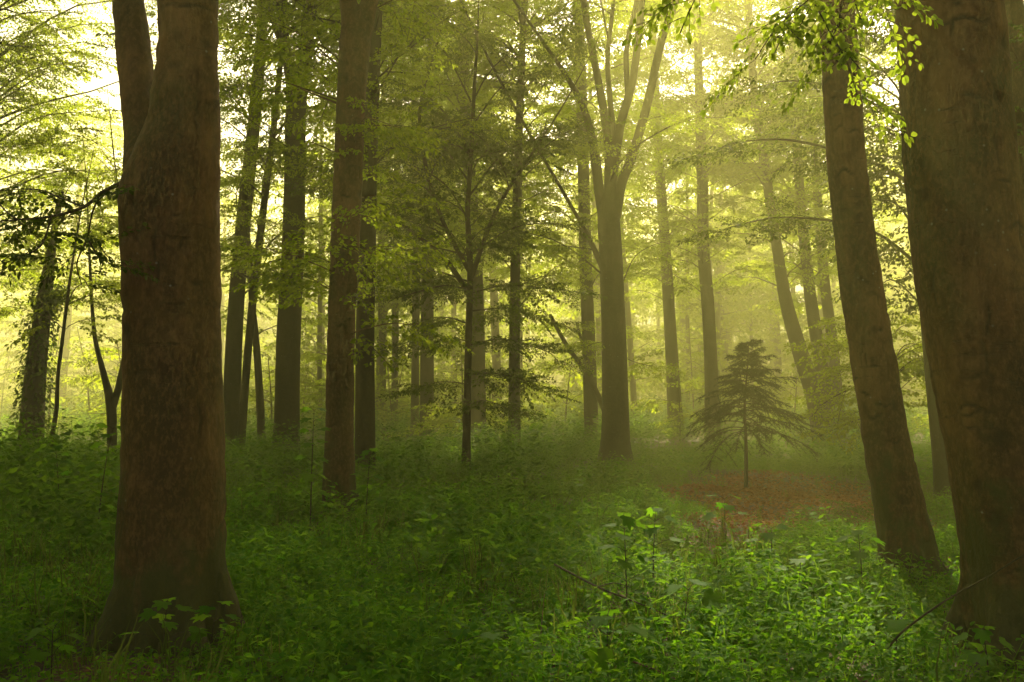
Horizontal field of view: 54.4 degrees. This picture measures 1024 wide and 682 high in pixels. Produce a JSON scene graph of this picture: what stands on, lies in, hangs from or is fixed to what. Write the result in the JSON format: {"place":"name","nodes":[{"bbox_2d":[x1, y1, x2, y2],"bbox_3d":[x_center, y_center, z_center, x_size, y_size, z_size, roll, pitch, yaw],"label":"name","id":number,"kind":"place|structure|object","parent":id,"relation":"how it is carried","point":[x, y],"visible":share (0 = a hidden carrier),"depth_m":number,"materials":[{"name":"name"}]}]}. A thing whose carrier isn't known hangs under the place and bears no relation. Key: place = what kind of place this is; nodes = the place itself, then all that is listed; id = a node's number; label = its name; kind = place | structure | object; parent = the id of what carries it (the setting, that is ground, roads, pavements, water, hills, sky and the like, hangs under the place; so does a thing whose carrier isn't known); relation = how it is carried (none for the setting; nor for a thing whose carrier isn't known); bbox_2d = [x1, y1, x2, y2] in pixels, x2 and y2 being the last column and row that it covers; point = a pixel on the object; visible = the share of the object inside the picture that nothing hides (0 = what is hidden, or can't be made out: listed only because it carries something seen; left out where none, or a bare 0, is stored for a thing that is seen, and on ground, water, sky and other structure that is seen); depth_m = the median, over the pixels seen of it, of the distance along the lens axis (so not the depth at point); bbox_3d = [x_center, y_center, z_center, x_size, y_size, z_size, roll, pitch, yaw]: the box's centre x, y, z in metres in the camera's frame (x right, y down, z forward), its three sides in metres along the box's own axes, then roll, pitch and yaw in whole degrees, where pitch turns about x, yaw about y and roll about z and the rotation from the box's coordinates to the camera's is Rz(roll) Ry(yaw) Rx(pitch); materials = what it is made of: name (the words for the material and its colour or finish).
{"place":"outdoors","nodes":[
{"label":"outdoors","id":0,"kind":"place"},
{"bbox_2d":[0,413,1023,681],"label":"ground","id":1,"kind":"structure","parent":0,"point":[692,537],"depth_m":10.35,"materials":[{"name":"brown soil"}]},
{"bbox_2d":[18,619,85,678],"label":"sapling","id":2,"kind":"object","parent":1,"relation":"on","point":[35,655],"visible":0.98,"depth_m":5.47,"materials":[{"name":"green plant"}]},
{"bbox_2d":[39,444,75,510],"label":"sapling","id":3,"kind":"object","parent":1,"relation":"on","point":[58,447],"visible":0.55,"depth_m":12.43,"materials":[{"name":"green plant"}]},
{"bbox_2d":[0,176,118,457],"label":"ivy clad tree","id":4,"kind":"object","parent":1,"relation":"on","point":[34,386],"visible":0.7,"depth_m":23.82,"materials":[{"name":"green plant"}]},
{"bbox_2d":[0,123,121,446],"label":"young beech","id":5,"kind":"object","parent":1,"relation":"on","point":[99,305],"visible":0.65,"depth_m":21.06,"materials":[{"name":"green plant"}]},
{"bbox_2d":[0,81,122,465],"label":"young beech","id":6,"kind":"object","parent":1,"relation":"on","point":[111,399],"visible":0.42,"depth_m":23.91,"materials":[{"name":"green plant"}]},
{"bbox_2d":[0,0,156,318],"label":"beech tree","id":7,"kind":"object","parent":1,"relation":"on","point":[20,49],"visible":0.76,"depth_m":25.57,"materials":[{"name":"green plant"}]},
{"bbox_2d":[75,423,120,524],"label":"sapling","id":8,"kind":"object","parent":1,"relation":"on","point":[96,445],"visible":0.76,"depth_m":10.93,"materials":[{"name":"green plant"}]},
{"bbox_2d":[0,409,240,565],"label":"undergrowth","id":9,"kind":"object","parent":1,"relation":"on","point":[35,471],"visible":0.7,"depth_m":12.17,"materials":[{"name":"green plant"}]},
{"bbox_2d":[0,0,255,658],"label":"beech tree","id":10,"kind":"object","parent":1,"relation":"on","point":[170,535],"visible":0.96,"depth_m":6.48,"materials":[{"name":"brown plant"}]},
{"bbox_2d":[120,597,211,674],"bbox_3d":[-2.018,1.746,5.798,0.436,0.492,0.379,-1,-4,19],"label":"sapling","id":11,"kind":"object","parent":1,"relation":"on","point":[147,613],"visible":0.85,"depth_m":5.77,"materials":[{"name":"green plant"}]},
{"bbox_2d":[186,601,241,658],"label":"sapling","id":12,"kind":"object","parent":1,"relation":"on","point":[200,616],"visible":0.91,"depth_m":5.97,"materials":[{"name":"green plant"}]},
{"bbox_2d":[113,0,390,444],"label":"beech tree","id":13,"kind":"object","parent":1,"relation":"on","point":[233,360],"visible":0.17,"depth_m":28.60,"materials":[{"name":"green plant"}]},
{"bbox_2d":[83,0,426,449],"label":"beech tree","id":14,"kind":"object","parent":1,"relation":"on","point":[264,193],"visible":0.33,"depth_m":26.87,"materials":[{"name":"green plant"}]},
{"bbox_2d":[220,164,329,442],"bbox_3d":[-7.779,-0.791,30.456,5.466,9.247,4.564,0,-3,0],"label":"young beech","id":15,"kind":"object","parent":1,"relation":"on","point":[260,414],"visible":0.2,"depth_m":29.94,"materials":[{"name":"green plant"}]},
{"bbox_2d":[292,407,330,530],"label":"sapling","id":16,"kind":"object","parent":1,"relation":"on","point":[307,477],"visible":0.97,"depth_m":10.92,"materials":[{"name":"green plant"}]},
{"bbox_2d":[148,0,475,459],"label":"beech tree","id":17,"kind":"object","parent":1,"relation":"on","point":[287,376],"visible":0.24,"depth_m":25.91,"materials":[{"name":"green plant"}]},
{"bbox_2d":[145,0,525,478],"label":"beech tree","id":18,"kind":"object","parent":1,"relation":"on","point":[365,405],"visible":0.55,"depth_m":19.94,"materials":[{"name":"green plant"}]},
{"bbox_2d":[218,0,473,522],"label":"beech tree","id":19,"kind":"object","parent":1,"relation":"on","point":[350,128],"visible":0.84,"depth_m":13.26,"materials":[{"name":"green plant"}]},
{"bbox_2d":[92,0,626,478],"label":"young beech","id":20,"kind":"object","parent":1,"relation":"on","point":[490,152],"visible":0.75,"depth_m":21.84,"materials":[{"name":"green plant"}]},
{"bbox_2d":[347,448,384,516],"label":"sapling","id":21,"kind":"object","parent":1,"relation":"on","point":[363,488],"visible":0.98,"depth_m":11.41,"materials":[{"name":"green plant"}]},
{"bbox_2d":[305,30,461,430],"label":"beech tree","id":22,"kind":"object","parent":1,"relation":"on","point":[381,368],"visible":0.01,"depth_m":51.98,"materials":[{"name":"green plant"}]},
{"bbox_2d":[280,0,489,428],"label":"beech tree","id":23,"kind":"object","parent":1,"relation":"on","point":[396,310],"visible":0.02,"depth_m":49.83,"materials":[{"name":"green plant"}]},
{"bbox_2d":[225,430,615,491],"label":"undergrowth","id":24,"kind":"object","parent":1,"relation":"on","point":[419,473],"visible":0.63,"depth_m":19.40,"materials":[{"name":"green plant"}]},
{"bbox_2d":[315,0,535,437],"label":"beech tree","id":25,"kind":"object","parent":1,"relation":"on","point":[415,367],"visible":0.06,"depth_m":43.85,"materials":[{"name":"green plant"}]},
{"bbox_2d":[310,0,551,439],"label":"beech tree","id":26,"kind":"object","parent":1,"relation":"on","point":[426,369],"visible":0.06,"depth_m":39.84,"materials":[{"name":"green plant"}]},
{"bbox_2d":[329,0,587,451],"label":"beech tree","id":27,"kind":"object","parent":1,"relation":"on","point":[478,357],"visible":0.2,"depth_m":32.69,"materials":[{"name":"green plant"}]},
{"bbox_2d":[0,4,929,442],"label":"woods","id":28,"kind":"object","parent":1,"relation":"on","point":[756,322],"visible":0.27,"depth_m":64.57,"materials":[{"name":"green plant"}]},
{"bbox_2d":[427,618,502,669],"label":"sapling","id":29,"kind":"object","parent":1,"relation":"on","point":[489,634],"visible":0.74,"depth_m":5.55,"materials":[{"name":"green plant"}]},
{"bbox_2d":[0,436,946,632],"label":"undergrowth","id":30,"kind":"object","parent":1,"relation":"on","point":[430,532],"visible":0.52,"depth_m":9.72,"materials":[{"name":"green plant"}]},
{"bbox_2d":[554,564,677,619],"bbox_3d":[0.775,1.756,7.063,0.222,0.208,1.264,3,-4,-39],"label":"dead twig","id":31,"kind":"object","parent":30,"relation":"on","point":[575,575],"visible":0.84,"depth_m":7.10,"materials":[{"name":"brown wood"}]},
{"bbox_2d":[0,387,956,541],"bbox_3d":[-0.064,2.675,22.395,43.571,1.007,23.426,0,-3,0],"label":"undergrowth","id":32,"kind":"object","parent":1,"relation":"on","point":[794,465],"visible":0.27,"depth_m":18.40,"materials":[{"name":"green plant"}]},
{"bbox_2d":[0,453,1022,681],"bbox_3d":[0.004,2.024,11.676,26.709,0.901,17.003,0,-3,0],"label":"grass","id":33,"kind":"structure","parent":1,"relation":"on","point":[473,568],"depth_m":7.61,"materials":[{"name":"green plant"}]},
{"bbox_2d":[0,479,1023,681],"bbox_3d":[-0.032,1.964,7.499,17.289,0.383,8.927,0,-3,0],"label":"ground cover","id":34,"kind":"object","parent":1,"relation":"on","point":[947,674],"visible":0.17,"depth_m":6.67,"materials":[{"name":"green plant"}]},
{"bbox_2d":[633,661,680,681],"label":"dead twig","id":35,"kind":"object","parent":34,"relation":"on","point":[650,668],"visible":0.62,"depth_m":5.45,"materials":[{"name":"brown wood"}]},
{"bbox_2d":[378,0,673,448],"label":"beech tree","id":36,"kind":"object","parent":1,"relation":"on","point":[519,190],"visible":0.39,"depth_m":31.23,"materials":[{"name":"green plant"}]},
{"bbox_2d":[540,594,544,653],"bbox_3d":[0.182,1.765,6.105,0.039,0.420,0.010,0,-3,0],"label":"dry stalk","id":37,"kind":"object","parent":1,"relation":"on","point":[542,619],"visible":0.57,"depth_m":6.11,"materials":[{"name":"plant"}]},
{"bbox_2d":[529,314,629,410],"bbox_3d":[2.058,1.621,34.412,2.750,5.055,3.691,3,-5,-42],"label":"young beech","id":38,"kind":"object","parent":1,"relation":"on","point":[595,390],"visible":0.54,"depth_m":33.93,"materials":[{"name":"green plant"}]},
{"bbox_2d":[436,0,728,441],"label":"beech tree","id":39,"kind":"object","parent":1,"relation":"on","point":[584,199],"visible":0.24,"depth_m":36.92,"materials":[{"name":"green plant"}]},
{"bbox_2d":[558,609,655,680],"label":"sapling","id":40,"kind":"object","parent":1,"relation":"on","point":[605,654],"visible":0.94,"depth_m":5.40,"materials":[{"name":"green plant"}]},
{"bbox_2d":[459,0,776,468],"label":"beech tree","id":41,"kind":"object","parent":1,"relation":"on","point":[609,193],"visible":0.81,"depth_m":25.16,"materials":[{"name":"green plant"}]},
{"bbox_2d":[587,513,669,616],"bbox_3d":[0.853,1.680,7.316,0.551,0.814,0.415,1,-4,-20],"label":"sapling","id":42,"kind":"object","parent":1,"relation":"on","point":[628,520],"visible":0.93,"depth_m":7.29,"materials":[{"name":"green plant"}]},
{"bbox_2d":[554,0,753,436],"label":"beech tree","id":43,"kind":"object","parent":1,"relation":"on","point":[671,346],"visible":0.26,"depth_m":46.00,"materials":[{"name":"green plant"}]},
{"bbox_2d":[630,507,685,595],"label":"sapling","id":44,"kind":"object","parent":1,"relation":"on","point":[651,530],"visible":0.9,"depth_m":8.10,"materials":[{"name":"green plant"}]},
{"bbox_2d":[650,579,727,645],"bbox_3d":[1.094,1.768,6.248,0.462,0.521,0.447,0,-3,0],"label":"sapling","id":45,"kind":"object","parent":1,"relation":"on","point":[711,598],"visible":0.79,"depth_m":6.17,"materials":[{"name":"green plant"}]},
{"bbox_2d":[568,0,820,441],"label":"beech tree","id":46,"kind":"object","parent":1,"relation":"on","point":[705,285],"visible":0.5,"depth_m":38.79,"materials":[{"name":"green plant"}]},
{"bbox_2d":[701,494,749,553],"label":"sapling","id":47,"kind":"object","parent":1,"relation":"on","point":[708,516],"visible":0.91,"depth_m":10.10,"materials":[{"name":"green plant"}]},
{"bbox_2d":[601,0,904,446],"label":"beech tree","id":48,"kind":"object","parent":1,"relation":"on","point":[792,324],"visible":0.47,"depth_m":37.11,"materials":[{"name":"green plant"}]},
{"bbox_2d":[683,338,825,487],"bbox_3d":[4.434,1.416,18.782,2.498,3.001,2.538,-3,-4,40],"label":"spruce tree","id":49,"kind":"object","parent":1,"relation":"on","point":[757,397],"visible":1,"depth_m":18.84,"materials":[{"name":"green plant"}]},
{"bbox_2d":[744,523,791,560],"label":"sapling","id":50,"kind":"object","parent":1,"relation":"on","point":[766,536],"visible":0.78,"depth_m":8.86,"materials":[{"name":"green plant"}]},
{"bbox_2d":[653,0,903,443],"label":"beech tree","id":51,"kind":"object","parent":1,"relation":"on","point":[812,312],"visible":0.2,"depth_m":39.07,"materials":[{"name":"green plant"}]},
{"bbox_2d":[772,553,829,594],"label":"sapling","id":52,"kind":"object","parent":1,"relation":"on","point":[800,561],"visible":0.66,"depth_m":7.30,"materials":[{"name":"green plant"}]},
{"bbox_2d":[654,469,949,561],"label":"fallen leaves","id":53,"kind":"object","parent":1,"relation":"on","point":[799,495],"visible":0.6,"depth_m":16.58,"materials":[{"name":"brown plant"}]},
{"bbox_2d":[667,0,951,499],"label":"beech tree","id":54,"kind":"object","parent":1,"relation":"on","point":[940,469],"visible":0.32,"depth_m":16.28,"materials":[{"name":"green plant"}]},
{"bbox_2d":[714,0,907,437],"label":"beech tree","id":55,"kind":"object","parent":1,"relation":"on","point":[827,307],"visible":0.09,"depth_m":42.12,"materials":[{"name":"green plant"}]},
{"bbox_2d":[621,0,1023,673],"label":"beech tree","id":56,"kind":"object","parent":1,"relation":"on","point":[959,146],"visible":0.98,"depth_m":6.13,"materials":[{"name":"brown plant"}]},
{"bbox_2d":[786,495,874,526],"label":"fallen leaves","id":57,"kind":"object","parent":1,"relation":"on","point":[855,509],"visible":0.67,"depth_m":13.43,"materials":[{"name":"brown plant"}]},
{"bbox_2d":[775,311,926,454],"bbox_3d":[7.418,1.244,20.039,3.680,3.906,4.506,-1,-4,23],"label":"young beech","id":58,"kind":"object","parent":1,"relation":"on","point":[843,346],"visible":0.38,"depth_m":19.59,"materials":[{"name":"green plant"}]},
{"bbox_2d":[831,527,886,581],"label":"sapling","id":59,"kind":"object","parent":1,"relation":"on","point":[858,556],"visible":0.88,"depth_m":7.90,"materials":[{"name":"green plant"}]},
{"bbox_2d":[819,0,949,589],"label":"beech tree","id":60,"kind":"object","parent":1,"relation":"on","point":[902,520],"visible":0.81,"depth_m":8.76,"materials":[{"name":"brown plant"}]},
{"bbox_2d":[848,604,938,664],"bbox_3d":[2.237,1.764,5.794,0.492,0.439,0.398,1,-3,-10],"label":"sapling","id":61,"kind":"object","parent":1,"relation":"on","point":[896,626],"visible":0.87,"depth_m":5.78,"materials":[{"name":"green plant"}]},
{"bbox_2d":[815,0,1023,208],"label":"beech tree","id":62,"kind":"object","parent":1,"relation":"on","point":[1015,13],"visible":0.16,"depth_m":14.17,"materials":[{"name":"green plant"}]},
{"bbox_2d":[887,554,1023,648],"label":"bramble stem","id":63,"kind":"object","parent":1,"relation":"on","point":[922,616],"visible":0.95,"depth_m":5.33,"materials":[{"name":"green plant"}]},
{"bbox_2d":[951,624,1015,675],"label":"sapling","id":64,"kind":"object","parent":1,"relation":"on","point":[983,635],"visible":0.98,"depth_m":5.35,"materials":[{"name":"green plant"}]},
{"bbox_2d":[0,0,1023,409],"label":"sky","id":65,"kind":"structure","parent":0,"point":[114,102],"materials":[{"name":"white"}]}
]}

